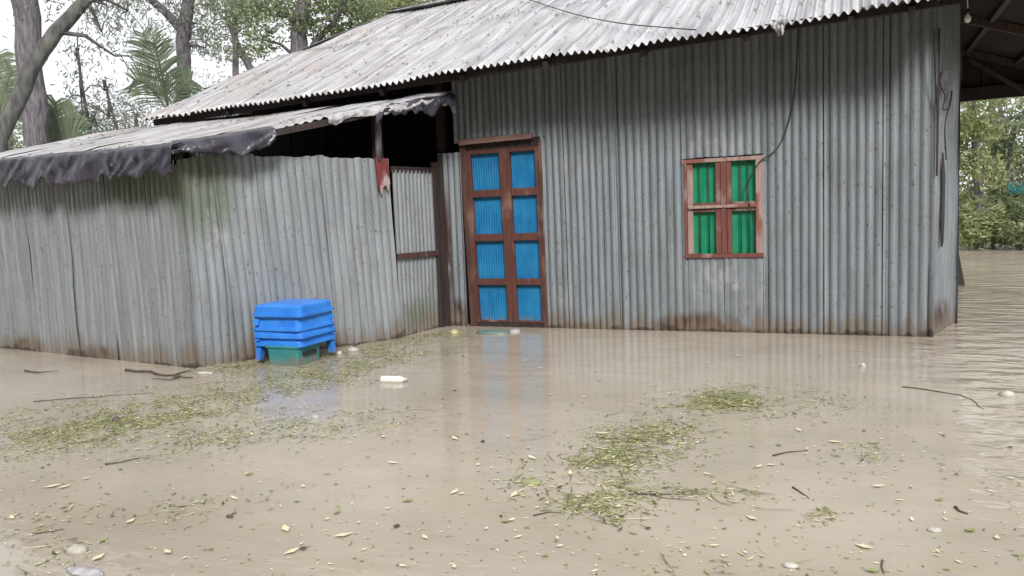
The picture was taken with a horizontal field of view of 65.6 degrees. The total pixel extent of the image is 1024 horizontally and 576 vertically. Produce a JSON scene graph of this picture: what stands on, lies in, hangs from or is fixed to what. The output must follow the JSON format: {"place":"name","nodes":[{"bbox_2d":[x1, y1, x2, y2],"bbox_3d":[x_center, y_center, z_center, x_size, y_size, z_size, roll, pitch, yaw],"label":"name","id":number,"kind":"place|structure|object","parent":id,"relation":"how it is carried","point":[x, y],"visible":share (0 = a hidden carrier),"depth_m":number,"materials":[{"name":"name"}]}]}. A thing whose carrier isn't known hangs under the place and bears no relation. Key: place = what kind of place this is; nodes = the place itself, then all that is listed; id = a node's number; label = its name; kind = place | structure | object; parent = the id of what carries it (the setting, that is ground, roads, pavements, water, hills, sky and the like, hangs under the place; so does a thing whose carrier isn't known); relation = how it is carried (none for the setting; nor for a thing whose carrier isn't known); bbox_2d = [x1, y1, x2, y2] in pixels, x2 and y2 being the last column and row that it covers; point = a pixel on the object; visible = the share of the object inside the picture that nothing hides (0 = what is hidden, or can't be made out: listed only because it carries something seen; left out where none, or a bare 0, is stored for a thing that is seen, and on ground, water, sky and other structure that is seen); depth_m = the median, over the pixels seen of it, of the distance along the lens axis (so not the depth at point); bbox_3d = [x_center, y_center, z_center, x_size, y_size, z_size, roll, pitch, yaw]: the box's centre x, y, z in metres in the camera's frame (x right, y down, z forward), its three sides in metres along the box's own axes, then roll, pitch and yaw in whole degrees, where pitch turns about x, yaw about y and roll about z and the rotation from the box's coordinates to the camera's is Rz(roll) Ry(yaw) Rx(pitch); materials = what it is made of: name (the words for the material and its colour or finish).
{"place":"outdoors","nodes":[
{"label":"outdoors","id":0,"kind":"place"},
{"bbox_2d":[0,240,1023,575],"bbox_3d":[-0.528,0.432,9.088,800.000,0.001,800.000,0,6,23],"label":"flood water","id":1,"kind":"structure","parent":0,"point":[974,354],"depth_m":4.18,"materials":[{"name":"beige liquid"}]},
{"bbox_2d":[0,49,21,121],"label":"palm","id":2,"kind":"object","parent":1,"relation":"on","point":[8,78],"visible":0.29,"depth_m":10.83,"materials":[{"name":"green plant"}]},
{"bbox_2d":[8,116,23,149],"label":"bush","id":3,"kind":"object","parent":1,"relation":"on","point":[12,140],"visible":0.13,"depth_m":12.41,"materials":[{"name":"green plant"}]},
{"bbox_2d":[24,370,57,372],"bbox_3d":[-4.314,0.758,7.226,0.365,0.016,0.085,-1,6,14],"label":"stick","id":4,"kind":"object","parent":1,"relation":"on","point":[37,372],"visible":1,"depth_m":7.20,"materials":[{"name":"brown wood"}]},
{"bbox_2d":[32,529,63,533],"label":"twig","id":5,"kind":"object","parent":1,"relation":"on","point":[46,531],"visible":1,"depth_m":3.41,"materials":[{"name":"wood"}]},
{"bbox_2d":[19,94,95,142],"bbox_3d":[-6.335,-1.062,11.307,1.039,3.400,0.228,-6,7,-30],"label":"palm","id":6,"kind":"object","parent":1,"relation":"on","point":[71,120],"visible":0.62,"depth_m":11.21,"materials":[{"name":"green plant"}]},
{"bbox_2d":[66,543,87,555],"bbox_3d":[-1.749,1.058,3.196,0.089,0.054,0.068,0,6,23],"label":"foam piece","id":7,"kind":"object","parent":1,"relation":"on","point":[75,549],"visible":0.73,"depth_m":3.18,"materials":[{"name":"white plastic"}]},
{"bbox_2d":[1,0,160,146],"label":"tree","id":8,"kind":"object","parent":1,"relation":"on","point":[27,38],"visible":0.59,"depth_m":10.47,"materials":[{"name":"grey plant"}]},
{"bbox_2d":[66,566,103,575],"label":"plastic scrap","id":9,"kind":"object","parent":1,"relation":"on","point":[82,571],"visible":1,"depth_m":2.99,"materials":[{"name":"white plastic"}]},
{"bbox_2d":[0,0,176,152],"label":"leaning tree","id":10,"kind":"object","parent":1,"relation":"on","point":[60,27],"visible":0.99,"depth_m":9.77,"materials":[{"name":"green plant"}]},
{"bbox_2d":[33,393,145,401],"bbox_3d":[-3.163,0.832,6.078,0.912,0.009,0.051,-3,6,-8],"label":"twig","id":11,"kind":"object","parent":1,"relation":"on","point":[80,397],"visible":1,"depth_m":6.06,"materials":[{"name":"brown wood"}]},
{"bbox_2d":[47,26,133,133],"bbox_3d":[-6.498,-1.682,12.383,0.919,4.635,1.220,0,6,23],"label":"sapling","id":12,"kind":"object","parent":1,"relation":"on","point":[83,94],"visible":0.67,"depth_m":12.14,"materials":[{"name":"green plant"}]},
{"bbox_2d":[60,105,128,133],"bbox_3d":[-7.028,-1.289,13.225,1.760,3.532,1.780,-2,6,5],"label":"bush","id":13,"kind":"object","parent":1,"relation":"on","point":[98,125],"visible":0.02,"depth_m":13.01,"materials":[{"name":"green plant"}]},
{"bbox_2d":[92,553,103,559],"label":"floating leaf","id":14,"kind":"object","parent":1,"relation":"on","point":[98,556],"visible":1,"depth_m":3.13,"materials":[{"name":"beige plant"}]},
{"bbox_2d":[78,64,147,131],"bbox_3d":[-6.577,-1.594,13.364,1.079,4.274,1.288,0,6,23],"label":"sapling","id":15,"kind":"object","parent":1,"relation":"on","point":[109,106],"visible":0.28,"depth_m":13.19,"materials":[{"name":"green plant"}]},
{"bbox_2d":[111,416,120,421],"bbox_3d":[-2.649,0.885,5.319,0.057,0.060,0.058,-2,6,0],"label":"seed pod","id":16,"kind":"object","parent":1,"relation":"on","point":[115,418],"visible":0.67,"depth_m":5.30,"materials":[{"name":"brown plant"}]},
{"bbox_2d":[105,458,138,464],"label":"twig","id":17,"kind":"object","parent":1,"relation":"on","point":[119,462],"visible":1,"depth_m":4.36,"materials":[{"name":"brown wood"}]},
{"bbox_2d":[78,86,169,131],"bbox_3d":[-7.180,-1.830,15.575,2.285,4.158,2.807,0,6,23],"label":"bush","id":18,"kind":"object","parent":1,"relation":"on","point":[136,117],"visible":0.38,"depth_m":15.10,"materials":[{"name":"green plant"}]},
{"bbox_2d":[125,368,192,379],"bbox_3d":[-3.025,0.734,6.916,0.888,0.024,0.366,3,8,45],"label":"branch","id":19,"kind":"object","parent":1,"relation":"on","point":[177,375],"visible":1,"depth_m":6.85,"materials":[{"name":"brown wood"}]},
{"bbox_2d":[116,25,204,163],"bbox_3d":[-5.548,-1.946,13.170,1.507,4.730,0.813,-7,8,-42],"label":"palm","id":20,"kind":"object","parent":1,"relation":"on","point":[184,85],"visible":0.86,"depth_m":12.94,"materials":[{"name":"green plant"}]},
{"bbox_2d":[116,60,244,123],"bbox_3d":[-6.802,-2.671,18.646,3.561,5.198,3.488,0,6,23],"label":"bush","id":21,"kind":"object","parent":1,"relation":"on","point":[198,82],"visible":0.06,"depth_m":18.41,"materials":[{"name":"green plant"}]},
{"bbox_2d":[92,0,296,100],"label":"forked tree","id":22,"kind":"object","parent":1,"relation":"on","point":[183,27],"visible":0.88,"depth_m":13.54,"materials":[{"name":"green plant"}]},
{"bbox_2d":[196,371,213,373],"bbox_3d":[-2.645,0.732,6.862,0.206,0.024,0.070,0,6,23],"label":"foam piece","id":23,"kind":"object","parent":1,"relation":"on","point":[204,372],"visible":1,"depth_m":6.84,"materials":[{"name":"white plastic"}]},
{"bbox_2d":[0,90,453,368],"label":"lean to shed","id":24,"kind":"object","parent":1,"relation":"on","point":[192,262],"visible":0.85,"depth_m":7.76,"materials":[{"name":"metal"}]},
{"bbox_2d":[0,142,181,189],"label":"plastic sheet","id":25,"kind":"object","parent":24,"relation":"on","point":[75,167],"visible":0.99,"depth_m":7.20,"materials":[{"name":"grey plastic"}]},
{"bbox_2d":[6,94,410,159],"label":"roof litter","id":26,"kind":"object","parent":24,"relation":"on","point":[193,121],"visible":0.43,"depth_m":8.77,"materials":[{"name":"brown plant"}]},
{"bbox_2d":[171,126,276,156],"bbox_3d":[-2.514,-1.295,6.989,0.877,0.299,0.169,-6,7,-36],"label":"plastic sheet","id":27,"kind":"object","parent":24,"relation":"hanging from","point":[243,143],"visible":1,"depth_m":6.98,"materials":[{"name":"grey plastic"}]},
{"bbox_2d":[319,90,446,125],"bbox_3d":[-1.255,-1.810,7.926,1.337,0.427,0.217,-6,7,-36],"label":"plastic sheet","id":28,"kind":"object","parent":24,"relation":"on","point":[371,110],"visible":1,"depth_m":7.85,"materials":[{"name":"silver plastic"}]},
{"bbox_2d":[376,93,456,123],"bbox_3d":[-0.980,-1.823,8.048,0.932,0.348,0.100,-6,7,-35],"label":"plastic sheet","id":29,"kind":"object","parent":24,"relation":"hanging from","point":[431,109],"visible":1,"depth_m":8.10,"materials":[{"name":"grey plastic"}]},
{"bbox_2d":[160,0,296,75],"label":"slim tree","id":30,"kind":"object","parent":1,"relation":"on","point":[237,51],"visible":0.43,"depth_m":17.55,"materials":[{"name":"green plant"}]},
{"bbox_2d":[282,524,288,530],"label":"floating leaf","id":31,"kind":"object","parent":1,"relation":"on","point":[285,527],"visible":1,"depth_m":3.33,"materials":[{"name":"beige plant"}]},
{"bbox_2d":[284,547,298,553],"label":"floating leaf","id":32,"kind":"object","parent":1,"relation":"on","point":[292,550],"visible":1,"depth_m":3.11,"materials":[{"name":"beige plant"}]},
{"bbox_2d":[265,342,320,365],"bbox_3d":[-1.969,0.636,7.210,0.357,0.278,0.350,0,6,23],"label":"storage box","id":33,"kind":"object","parent":1,"relation":"on","point":[288,356],"visible":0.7,"depth_m":7.07,"materials":[{"name":"teal plastic"}]},
{"bbox_2d":[255,332,336,359],"bbox_3d":[-1.992,0.471,7.315,0.540,0.307,0.540,0,6,23],"label":"plastic stool","id":34,"kind":"object","parent":33,"relation":"on","point":[327,337],"visible":0.49,"depth_m":7.15,"materials":[{"name":"blue plastic"}]},
{"bbox_2d":[254,319,334,340],"bbox_3d":[-1.992,0.360,7.298,0.547,0.182,0.547,0,6,23],"label":"plastic stool","id":35,"kind":"object","parent":34,"relation":"on","point":[259,335],"visible":0.49,"depth_m":7.10,"materials":[{"name":"blue plastic"}]},
{"bbox_2d":[254,313,334,333],"bbox_3d":[-2.001,0.302,7.304,0.549,0.167,0.549,0,6,23],"label":"plastic stool","id":36,"kind":"object","parent":35,"relation":"on","point":[288,325],"visible":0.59,"depth_m":7.09,"materials":[{"name":"blue plastic"}]},
{"bbox_2d":[252,299,333,325],"bbox_3d":[-2.003,0.213,7.293,0.548,0.196,0.548,0,6,23],"label":"plastic stool","id":37,"kind":"object","parent":36,"relation":"on","point":[293,309],"visible":1,"depth_m":7.11,"materials":[{"name":"blue plastic"}]},
{"bbox_2d":[311,414,319,418],"bbox_3d":[-1.278,0.845,5.177,0.060,0.051,0.051,0,6,23],"label":"plastic scrap","id":38,"kind":"object","parent":1,"relation":"on","point":[315,416],"visible":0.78,"depth_m":5.16,"materials":[{"name":"white plastic"}]},
{"bbox_2d":[208,0,433,58],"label":"leafy tree","id":39,"kind":"object","parent":1,"relation":"on","point":[300,20],"visible":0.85,"depth_m":12.64,"materials":[{"name":"green plant"}]},
{"bbox_2d":[335,532,352,535],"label":"floating leaf","id":40,"kind":"object","parent":1,"relation":"on","point":[342,534],"visible":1,"depth_m":3.25,"materials":[{"name":"beige plant"}]},
{"bbox_2d":[347,347,359,351],"bbox_3d":[-1.537,0.605,7.697,0.127,0.071,0.097,4,8,48],"label":"foam piece","id":41,"kind":"object","parent":1,"relation":"on","point":[351,349],"visible":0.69,"depth_m":7.67,"materials":[{"name":"white plastic"}]},
{"bbox_2d":[344,0,439,29],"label":"ridge tree","id":42,"kind":"object","parent":1,"relation":"on","point":[402,3],"visible":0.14,"depth_m":15.07,"materials":[{"name":"green plant"}]},
{"bbox_2d":[380,376,407,382],"bbox_3d":[-0.921,0.715,6.199,0.218,0.062,0.062,-1,6,10],"label":"plastic bottle","id":43,"kind":"object","parent":1,"relation":"on","point":[390,379],"visible":1,"depth_m":6.18,"materials":[{"name":"white plastic"}]},
{"bbox_2d":[450,329,458,333],"bbox_3d":[-0.620,0.483,8.559,0.099,0.090,0.124,0,6,23],"label":"coconut husk","id":44,"kind":"object","parent":1,"relation":"on","point":[454,331],"visible":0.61,"depth_m":8.52,"materials":[{"name":"yellow plant"}]},
{"bbox_2d":[0,329,912,575],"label":"floating weed","id":45,"kind":"object","parent":1,"relation":"on","point":[620,520],"visible":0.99,"depth_m":4.76,"materials":[{"name":"green plant"}]},
{"bbox_2d":[0,328,916,540],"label":"duckweed","id":46,"kind":"object","parent":1,"relation":"on","point":[722,394],"visible":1,"depth_m":5.17,"materials":[{"name":"green plant"}]},
{"bbox_2d":[476,329,510,334],"bbox_3d":[-0.195,0.477,8.453,0.402,0.077,0.206,0,6,23],"label":"sunken bag","id":47,"kind":"object","parent":1,"relation":"on","point":[493,332],"visible":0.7,"depth_m":8.38,"materials":[{"name":"teal plastic"}]},
{"bbox_2d":[0,341,1023,575],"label":"drifting flecks","id":48,"kind":"object","parent":1,"relation":"on","point":[546,506],"visible":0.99,"depth_m":3.36,"materials":[{"name":"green plant"}]},
{"bbox_2d":[509,328,519,332],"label":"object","id":49,"kind":"object","parent":1,"relation":"on","point":[514,330],"visible":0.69,"depth_m":8.46,"materials":[{"name":"plastic"}]},
{"bbox_2d":[521,478,541,484],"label":"yellow leaf","id":50,"kind":"object","parent":1,"relation":"on","point":[531,481],"visible":0.89,"depth_m":3.77,"materials":[{"name":"plant"}]},
{"bbox_2d":[533,511,562,515],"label":"twig","id":51,"kind":"object","parent":1,"relation":"on","point":[546,512],"visible":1,"depth_m":3.40,"materials":[{"name":"brown wood"}]},
{"bbox_2d":[141,0,961,336],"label":"tin house","id":52,"kind":"structure","parent":1,"relation":"on","point":[597,172],"depth_m":7.95,"materials":[{"name":"metal"}]},
{"bbox_2d":[180,0,825,107],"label":"roof litter","id":53,"kind":"object","parent":52,"relation":"on","point":[443,45],"visible":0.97,"depth_m":9.72,"materials":[{"name":"brown plant"}]},
{"bbox_2d":[459,133,547,327],"bbox_3d":[-0.080,-0.558,8.807,0.984,2.229,0.189,0,6,23],"label":"door","id":54,"kind":"structure","parent":52,"relation":"in","point":[502,176],"depth_m":8.79,"materials":[{"name":"blue wood"}]},
{"bbox_2d":[530,0,695,29],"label":"cable","id":55,"kind":"object","parent":52,"relation":"attached to","point":[614,22],"visible":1,"depth_m":7.94,"materials":[{"name":"black rubber"}]},
{"bbox_2d":[682,155,763,257],"bbox_3d":[2.076,-0.789,7.828,0.775,0.977,0.095,0,6,23],"label":"window","id":56,"kind":"structure","parent":52,"relation":"in","point":[718,221],"depth_m":7.81,"materials":[{"name":"green wood"}]},
{"bbox_2d":[746,29,798,250],"bbox_3d":[2.466,-1.400,7.530,0.487,2.090,0.017,0,6,23],"label":"cable","id":57,"kind":"object","parent":52,"relation":"attached to","point":[780,142],"visible":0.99,"depth_m":7.50,"materials":[{"name":"black rubber"}]},
{"bbox_2d":[772,18,787,36],"bbox_3d":[2.243,-2.181,6.657,0.102,0.148,0.126,-5,6,-29],"label":"rag","id":58,"kind":"object","parent":52,"relation":"hanging from","point":[778,25],"visible":1,"depth_m":6.65,"materials":[{"name":"fabric"}]},
{"bbox_2d":[934,29,937,175],"bbox_3d":[3.690,-1.605,6.924,0.014,1.247,0.142,3,8,41],"label":"cable","id":59,"kind":"object","parent":52,"relation":"attached to","point":[935,83],"visible":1,"depth_m":6.90,"materials":[{"name":"black rubber"}]},
{"bbox_2d":[939,69,947,90],"bbox_3d":[3.828,-1.854,7.087,0.100,0.180,0.042,0,6,23],"label":"meter box","id":60,"kind":"object","parent":52,"relation":"attached to","point":[944,82],"visible":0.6,"depth_m":7.06,"materials":[{"name":"grey plastic"}]},
{"bbox_2d":[939,72,952,159],"bbox_3d":[3.931,-1.549,7.201,0.012,0.772,0.434,3,8,41],"label":"cable","id":61,"kind":"object","parent":52,"relation":"attached to","point":[943,109],"visible":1,"depth_m":7.20,"materials":[{"name":"black rubber"}]},
{"bbox_2d":[629,491,698,500],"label":"twig","id":62,"kind":"object","parent":1,"relation":"on","point":[659,494],"visible":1,"depth_m":3.56,"materials":[{"name":"wood"}]},
{"bbox_2d":[772,450,807,455],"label":"twig","id":63,"kind":"object","parent":1,"relation":"on","point":[787,452],"visible":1,"depth_m":4.08,"materials":[{"name":"wood"}]},
{"bbox_2d":[782,562,798,568],"bbox_3d":[0.990,0.985,2.824,0.049,0.020,0.046,-3,6,-9],"label":"scrap","id":64,"kind":"object","parent":1,"relation":"on","point":[791,565],"visible":1,"depth_m":2.81,"materials":[{"name":"white plastic"}]},
{"bbox_2d":[854,543,872,547],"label":"floating leaf","id":65,"kind":"object","parent":1,"relation":"on","point":[864,546],"visible":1,"depth_m":2.94,"materials":[{"name":"beige plant"}]},
{"bbox_2d":[865,568,878,571],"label":"floating leaf","id":66,"kind":"object","parent":1,"relation":"on","point":[872,569],"visible":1,"depth_m":2.76,"materials":[{"name":"plant"}]},
{"bbox_2d":[927,527,941,532],"bbox_3d":[1.631,0.935,3.068,0.052,0.023,0.039,0,6,23],"label":"foam piece","id":67,"kind":"object","parent":1,"relation":"on","point":[934,529],"visible":1,"depth_m":3.06,"materials":[{"name":"white plastic"}]},
{"bbox_2d":[902,386,983,408],"bbox_3d":[2.800,0.690,5.081,0.157,0.009,0.661,-4,6,-16],"label":"twig","id":68,"kind":"object","parent":1,"relation":"on","point":[938,391],"visible":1,"depth_m":5.22,"materials":[{"name":"brown wood"}]},
{"bbox_2d":[954,506,967,513],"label":"twig","id":69,"kind":"object","parent":1,"relation":"on","point":[958,509],"visible":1,"depth_m":3.24,"materials":[{"name":"wood"}]},
{"bbox_2d":[958,256,964,285],"bbox_3d":[6.195,-0.362,11.083,0.303,1.050,0.119,6,10,55],"label":"wooden plank","id":70,"kind":"object","parent":1,"relation":"in","point":[961,282],"visible":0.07,"depth_m":11.06,"materials":[{"name":"wood"}]},
{"bbox_2d":[959,197,999,250],"bbox_3d":[10.085,-1.325,17.491,1.121,1.399,0.913,0,6,23],"label":"bush","id":71,"kind":"object","parent":1,"relation":"on","point":[964,221],"visible":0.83,"depth_m":17.42,"materials":[{"name":"green plant"}]},
{"bbox_2d":[937,0,1023,101],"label":"veranda","id":72,"kind":"object","parent":1,"relation":"on","point":[992,49],"visible":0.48,"depth_m":9.11,"materials":[{"name":"wood"}]},
{"bbox_2d":[964,0,970,22],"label":"light bulb","id":73,"kind":"object","parent":72,"relation":"hanging from","point":[967,18],"visible":1,"depth_m":6.74,"materials":[{"name":"glass"}]},
{"bbox_2d":[959,201,1019,249],"bbox_3d":[10.528,-1.290,17.633,1.372,1.266,1.427,-7,7,-38],"label":"bush","id":74,"kind":"object","parent":1,"relation":"on","point":[996,219],"visible":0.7,"depth_m":17.45,"materials":[{"name":"green plant"}]},
{"bbox_2d":[959,97,1023,247],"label":"tree","id":75,"kind":"object","parent":1,"relation":"on","point":[974,129],"visible":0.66,"depth_m":17.82,"materials":[{"name":"green plant"}]},
{"bbox_2d":[1007,182,1023,194],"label":"fishing net","id":76,"kind":"object","parent":75,"relation":"attached to","point":[1014,190],"visible":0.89,"depth_m":17.80,"materials":[{"name":"teal fabric"}]},
{"bbox_2d":[986,189,1023,250],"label":"bush","id":77,"kind":"object","parent":1,"relation":"on","point":[1018,240],"visible":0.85,"depth_m":17.14,"materials":[{"name":"green plant"}]},
{"bbox_2d":[998,390,1014,396],"bbox_3d":[3.139,0.680,5.044,0.096,0.063,0.086,0,6,23],"label":"foam piece","id":78,"kind":"object","parent":1,"relation":"on","point":[1007,393],"visible":0.69,"depth_m":5.02,"materials":[{"name":"white plastic"}]},
{"bbox_2d":[1008,206,1023,235],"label":"bush","id":79,"kind":"object","parent":1,"relation":"on","point":[1021,223],"visible":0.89,"depth_m":16.87,"materials":[{"name":"green plant"}]},
{"bbox_2d":[0,0,1023,192],"label":"sky","id":80,"kind":"structure","parent":0,"point":[50,71],"materials":[{"name":"white"}]},
{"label":"bank","id":81,"kind":"structure","parent":0,"visible":0},
{"bbox_2d":[959,101,1023,217],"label":"tree","id":82,"kind":"object","parent":81,"relation":"on","point":[967,185],"visible":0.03,"depth_m":20.46,"materials":[{"name":"green plant"}]},
{"bbox_2d":[959,97,1023,237],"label":"tree","id":83,"kind":"object","parent":81,"relation":"on","point":[991,164],"visible":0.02,"depth_m":21.91,"materials":[{"name":"green plant"}]},
{"bbox_2d":[967,96,1023,243],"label":"tree","id":84,"kind":"object","parent":81,"relation":"on","point":[1009,146],"visible":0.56,"depth_m":18.84,"materials":[{"name":"green plant"}]},
{"bbox_2d":[992,98,1023,212],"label":"tree","id":85,"kind":"object","parent":81,"relation":"on","point":[1021,141],"visible":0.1,"depth_m":20.19,"materials":[{"name":"green plant"}]}
]}

